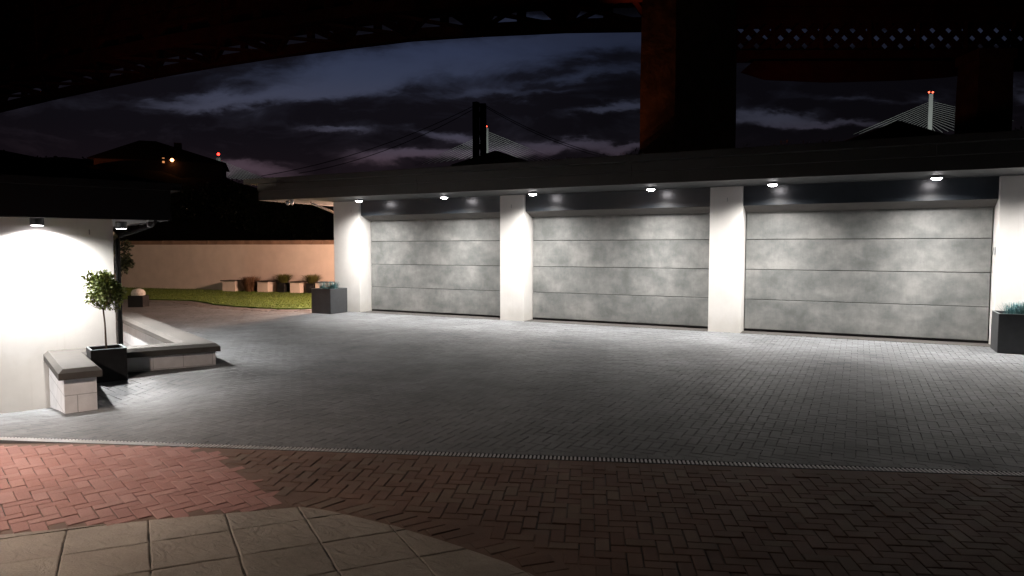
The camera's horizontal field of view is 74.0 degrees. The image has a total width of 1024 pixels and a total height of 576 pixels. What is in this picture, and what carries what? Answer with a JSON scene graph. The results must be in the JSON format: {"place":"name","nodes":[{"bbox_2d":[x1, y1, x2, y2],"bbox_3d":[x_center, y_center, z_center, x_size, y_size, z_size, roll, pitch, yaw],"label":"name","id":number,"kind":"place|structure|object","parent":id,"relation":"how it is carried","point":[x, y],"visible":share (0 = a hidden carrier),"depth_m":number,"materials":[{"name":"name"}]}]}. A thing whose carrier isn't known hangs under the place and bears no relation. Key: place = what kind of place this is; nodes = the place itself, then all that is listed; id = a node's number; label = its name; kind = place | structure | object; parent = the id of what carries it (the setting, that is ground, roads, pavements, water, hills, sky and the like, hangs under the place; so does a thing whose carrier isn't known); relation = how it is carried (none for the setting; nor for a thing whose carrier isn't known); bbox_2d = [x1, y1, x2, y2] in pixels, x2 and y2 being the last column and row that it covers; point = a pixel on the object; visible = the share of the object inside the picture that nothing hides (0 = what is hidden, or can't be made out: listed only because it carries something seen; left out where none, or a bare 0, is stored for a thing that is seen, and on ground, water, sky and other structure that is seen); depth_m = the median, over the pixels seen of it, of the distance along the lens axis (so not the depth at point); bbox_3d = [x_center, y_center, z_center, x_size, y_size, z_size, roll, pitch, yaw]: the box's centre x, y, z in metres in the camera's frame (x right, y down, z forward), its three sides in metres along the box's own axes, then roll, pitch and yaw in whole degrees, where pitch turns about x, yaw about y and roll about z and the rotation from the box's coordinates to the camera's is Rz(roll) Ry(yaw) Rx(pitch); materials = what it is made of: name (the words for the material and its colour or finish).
{"place":"outdoors","nodes":[
{"label":"outdoors","id":0,"kind":"place"},
{"bbox_2d":[0,444,281,532],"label":"red paving","id":1,"kind":"structure","parent":0,"point":[146,476],"depth_m":5.00,"materials":[{"name":"red brick"}]},
{"bbox_2d":[44,157,333,244],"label":"hill","id":2,"kind":"structure","parent":0,"point":[211,226],"depth_m":58.23,"materials":[{"name":"black plant"}]},
{"bbox_2d":[122,288,311,309],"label":"lawn","id":3,"kind":"structure","parent":0,"point":[235,305],"depth_m":22.72,"materials":[{"name":"green plant"}]},
{"bbox_2d":[220,280,243,290],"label":"bench block","id":4,"kind":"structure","parent":3,"relation":"on","point":[232,285],"depth_m":26.54,"materials":[{"name":"stone"}]},
{"bbox_2d":[255,280,277,291],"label":"bench block","id":5,"kind":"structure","parent":3,"relation":"on","point":[266,285],"depth_m":26.06,"materials":[{"name":"stone"}]},
{"bbox_2d":[288,281,307,292],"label":"bench block","id":6,"kind":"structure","parent":3,"relation":"on","point":[298,286],"depth_m":25.59,"materials":[{"name":"stone"}]},
{"bbox_2d":[313,281,334,287],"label":"bench block","id":7,"kind":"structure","parent":3,"relation":"on","point":[317,285],"depth_m":25.25,"materials":[{"name":"stone"}]},
{"bbox_2d":[123,299,311,311],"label":"lawn path","id":8,"kind":"structure","parent":0,"point":[198,304],"depth_m":19.80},
{"bbox_2d":[216,153,261,178],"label":"cable stayed tower","id":9,"kind":"structure","parent":0,"point":[218,159],"depth_m":899.86,"materials":[{"name":"metal"}]},
{"bbox_2d":[239,275,260,291],"bbox_3d":[-10.162,-0.186,26.452,1.065,0.709,1.046,-1,4,-15],"label":"grass plant","id":10,"kind":"object","parent":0,"point":[249,284],"depth_m":26.27,"materials":[{"name":"brown plant"}]},
{"bbox_2d":[0,507,533,575],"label":"slab paving","id":11,"kind":"structure","parent":0,"point":[279,542],"depth_m":3.93,"materials":[{"name":"beige stone"}]},
{"bbox_2d":[273,273,294,292],"bbox_3d":[-8.710,-0.196,25.974,1.278,0.786,1.159,2,4,27],"label":"grass plant","id":12,"kind":"object","parent":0,"point":[283,285],"depth_m":25.83,"materials":[{"name":"plant"}]},
{"bbox_2d":[302,274,322,292],"bbox_3d":[-7.499,-0.175,25.564,1.219,0.793,1.244,2,4,27],"label":"grass plant","id":13,"kind":"object","parent":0,"point":[310,284],"depth_m":25.42,"materials":[{"name":"plant"}]},
{"bbox_2d":[319,281,340,288],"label":"blue grass","id":14,"kind":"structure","parent":0,"point":[333,285],"depth_m":18.19,"materials":[{"name":"teal plant"}]},
{"bbox_2d":[262,101,605,175],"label":"suspension tower","id":15,"kind":"structure","parent":0,"point":[478,110],"depth_m":696.83,"materials":[{"name":"metal"}]},
{"bbox_2d":[417,126,556,164],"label":"cable stayed tower","id":16,"kind":"structure","parent":0,"point":[487,137],"depth_m":999.85,"materials":[{"name":"metal"}]},
{"bbox_2d":[0,305,1012,575],"bbox_3d":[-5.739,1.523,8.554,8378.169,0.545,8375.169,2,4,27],"label":"ground","id":17,"kind":"structure","parent":0,"point":[580,493],"depth_m":4.71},
{"bbox_2d":[0,150,181,413],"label":"house","id":18,"kind":"structure","parent":17,"relation":"on","point":[81,211],"depth_m":9.25,"materials":[{"name":"white paint"}]},
{"bbox_2d":[29,217,43,225],"bbox_3d":[-6.309,-0.883,9.025,0.160,0.114,0.160,-3,4,-39],"label":"downlight","id":19,"kind":"object","parent":18,"relation":"attached to","point":[36,221],"visible":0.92,"depth_m":8.97,"materials":[{"name":"grey metal"}]},
{"bbox_2d":[115,221,126,228],"bbox_3d":[-6.098,-0.978,10.607,0.160,0.114,0.160,-3,4,-39],"label":"downlight","id":20,"kind":"object","parent":18,"relation":"attached to","point":[120,225],"visible":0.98,"depth_m":10.54,"materials":[{"name":"grey metal"}]},
{"bbox_2d":[146,220,153,227],"bbox_3d":[-5.152,-0.920,9.676,0.100,0.120,0.100,-3,4,-39],"label":"security camera","id":21,"kind":"object","parent":18,"relation":"attached to","point":[149,223],"visible":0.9,"depth_m":9.64,"materials":[{"name":"grey plastic"}]},
{"bbox_2d":[86,344,127,382],"bbox_3d":[-5.510,1.051,9.247,0.420,0.497,0.420,-3,4,-39],"label":"planter","id":22,"kind":"object","parent":17,"relation":"on","point":[110,361],"visible":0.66,"depth_m":9.11,"materials":[{"name":"grey"}]},
{"bbox_2d":[80,269,127,348],"bbox_3d":[-5.560,0.278,9.244,0.576,1.121,0.633,2,4,27],"label":"bay tree","id":23,"kind":"object","parent":22,"relation":"on","point":[107,289],"visible":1,"depth_m":9.18,"materials":[{"name":"green plant"}]},
{"bbox_2d":[113,232,134,301],"bbox_3d":[-12.615,-0.682,21.611,1.358,2.282,1.014,1,3,10],"label":"shrub","id":24,"kind":"object","parent":17,"relation":"on","point":[127,261],"visible":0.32,"depth_m":21.48,"materials":[{"name":"green plant"}]},
{"bbox_2d":[43,312,220,413],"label":"wall","id":25,"kind":"structure","parent":17,"relation":"on","point":[150,344],"depth_m":9.64,"materials":[{"name":"stone"}]},
{"bbox_2d":[86,140,229,178],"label":"villa","id":26,"kind":"object","parent":17,"relation":"on","point":[149,155],"visible":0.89,"depth_m":78.94,"materials":[{"name":"black"}]},
{"bbox_2d":[114,240,334,290],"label":"boundary wall","id":27,"kind":"structure","parent":17,"relation":"on","point":[205,265],"depth_m":27.40,"materials":[{"name":"beige paint"}]},
{"bbox_2d":[204,179,256,207],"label":"broadleaf tree","id":28,"kind":"object","parent":17,"relation":"on","point":[224,195],"visible":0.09,"depth_m":65.18,"materials":[{"name":"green plant"}]},
{"bbox_2d":[187,444,318,510],"bbox_3d":[-2.132,1.435,5.383,0.470,0.001,2.018,-3,4,-38],"label":"mortar haunch","id":29,"kind":"object","parent":17,"relation":"on","point":[292,494],"visible":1,"depth_m":5.03,"materials":[{"name":"grey concrete"}]},
{"bbox_2d":[0,486,622,575],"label":"mortar haunch","id":30,"kind":"object","parent":17,"relation":"on","point":[556,555],"visible":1,"depth_m":4.22,"materials":[{"name":"grey concrete"}]},
{"bbox_2d":[285,494,583,575],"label":"curved edging","id":31,"kind":"object","parent":17,"relation":"on","point":[430,527],"visible":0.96,"depth_m":4.20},
{"bbox_2d":[451,151,525,165],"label":"neighbour house","id":32,"kind":"structure","parent":17,"relation":"on","point":[492,157],"depth_m":56.43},
{"bbox_2d":[0,437,1023,476],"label":"channel drain","id":33,"kind":"object","parent":17,"relation":"on","point":[4,440],"visible":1,"depth_m":5.69,"materials":[{"name":"grey metal"}]},
{"bbox_2d":[0,443,1023,482],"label":"mortar haunch","id":34,"kind":"object","parent":17,"relation":"on","point":[612,466],"visible":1,"depth_m":5.52,"materials":[{"name":"grey concrete"}]},
{"bbox_2d":[38,434,1017,470],"bbox_3d":[-0.699,1.672,5.975,20.000,0.545,0.248,0,3,6],"label":"mortar haunch","id":35,"kind":"object","parent":17,"relation":"on","point":[645,454],"visible":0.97,"depth_m":5.82,"materials":[{"name":"grey concrete"}]},
{"bbox_2d":[54,438,1023,471],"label":"drain edging","id":36,"kind":"object","parent":17,"relation":"on","point":[599,455],"visible":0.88,"depth_m":5.75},
{"bbox_2d":[640,0,736,153],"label":"bridge pier","id":37,"kind":"structure","parent":17,"relation":"on","point":[688,76],"depth_m":56.33,"materials":[{"name":"stone"}]},
{"bbox_2d":[0,0,1023,112],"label":"rail bridge","id":38,"kind":"structure","parent":37,"relation":"on","point":[48,47],"depth_m":73.60,"materials":[{"name":"red paint"}]},
{"bbox_2d":[845,121,945,140],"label":"neighbour house","id":39,"kind":"structure","parent":17,"relation":"on","point":[898,129],"depth_m":51.49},
{"bbox_2d":[954,48,1017,133],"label":"bridge pier","id":40,"kind":"structure","parent":17,"relation":"on","point":[984,96],"depth_m":63.23,"materials":[{"name":"stone"}]},
{"bbox_2d":[0,302,1023,469],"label":"grey driveway","id":41,"kind":"structure","parent":0,"point":[354,378],"depth_m":8.27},
{"bbox_2d":[128,295,148,306],"bbox_3d":[-11.017,0.383,20.049,0.420,0.340,0.420,0,3,-5],"label":"planter","id":42,"kind":"object","parent":41,"relation":"on","point":[138,301],"visible":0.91,"depth_m":19.85,"materials":[{"name":"concrete"}]},
{"bbox_2d":[131,288,145,295],"bbox_3d":[-11.017,0.133,20.034,0.380,0.240,0.380,2,4,27],"label":"stone ball","id":43,"kind":"object","parent":42,"relation":"on","point":[138,292],"visible":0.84,"depth_m":19.90,"materials":[{"name":"beige stone"}]},
{"bbox_2d":[311,287,346,313],"bbox_3d":[-4.900,0.331,18.256,0.660,0.657,0.660,2,4,27],"label":"planter","id":44,"kind":"object","parent":41,"relation":"on","point":[329,301],"visible":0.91,"depth_m":18.00,"materials":[{"name":"grey concrete"}]},
{"bbox_2d":[990,310,1023,353],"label":"planter","id":45,"kind":"object","parent":41,"relation":"on","point":[1007,333],"visible":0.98,"depth_m":11.20,"materials":[{"name":"grey concrete"}]},
{"bbox_2d":[0,8,1023,187],"label":"sky","id":46,"kind":"structure","parent":0,"point":[581,90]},
{"bbox_2d":[217,450,1023,575],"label":"brown paving","id":47,"kind":"structure","parent":0,"point":[983,533],"depth_m":4.53,"materials":[{"name":"brown brick"}]},
{"bbox_2d":[243,130,1023,346],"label":"garage","id":48,"kind":"structure","parent":0,"point":[888,239],"depth_m":13.97,"materials":[{"name":"white concrete"}]},
{"bbox_2d":[285,199,293,204],"bbox_3d":[-5.652,-2.192,17.312,0.238,0.160,0.154,2,4,27],"label":"security light","id":49,"kind":"object","parent":48,"relation":"attached to","point":[289,201],"visible":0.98,"depth_m":17.28,"materials":[{"name":"grey plastic"}]},
{"bbox_2d":[371,218,499,317],"bbox_3d":[-1.974,-0.628,17.720,4.256,2.635,0.050,2,4,27],"label":"garage door","id":50,"kind":"structure","parent":48,"relation":"in","point":[429,266],"depth_m":17.68,"materials":[{"name":"grey metal"}]},
{"bbox_2d":[533,213,709,328],"bbox_3d":[2.400,-0.494,15.490,4.256,2.635,0.050,2,4,27],"label":"garage door","id":51,"kind":"structure","parent":48,"relation":"in","point":[651,270],"depth_m":15.40,"materials":[{"name":"grey metal"}]},
{"bbox_2d":[646,187,654,190],"bbox_3d":[2.851,-2.029,13.959,0.184,0.082,0.184,2,4,27],"label":"downlight","id":52,"kind":"object","parent":48,"relation":"attached to","point":[650,188],"visible":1,"depth_m":13.89,"materials":[{"name":"grey metal"}]},
{"bbox_2d":[768,182,777,186],"bbox_3d":[4.944,-1.965,12.892,0.184,0.082,0.184,2,4,27],"label":"downlight","id":53,"kind":"object","parent":48,"relation":"attached to","point":[772,184],"visible":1,"depth_m":12.83,"materials":[{"name":"grey metal"}]},
{"bbox_2d":[744,207,993,343],"bbox_3d":[6.774,-0.361,13.261,4.256,2.635,0.050,2,4,27],"label":"garage door","id":54,"kind":"structure","parent":48,"relation":"in","point":[924,273],"depth_m":13.14,"materials":[{"name":"grey metal"}]},
{"bbox_2d":[930,175,942,179],"bbox_3d":[7.304,-1.893,11.689,0.184,0.082,0.184,2,4,27],"label":"downlight","id":55,"kind":"object","parent":48,"relation":"attached to","point":[936,177],"visible":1,"depth_m":11.62,"materials":[{"name":"grey metal"}]},
{"bbox_2d":[853,91,1012,134],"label":"cable stayed tower","id":56,"kind":"structure","parent":0,"point":[930,109],"depth_m":759.85,"materials":[{"name":"concrete"}]},
{"bbox_2d":[996,301,1023,313],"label":"blue grass","id":57,"kind":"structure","parent":0,"point":[1014,309],"depth_m":11.34,"materials":[{"name":"teal plant"}]}
]}

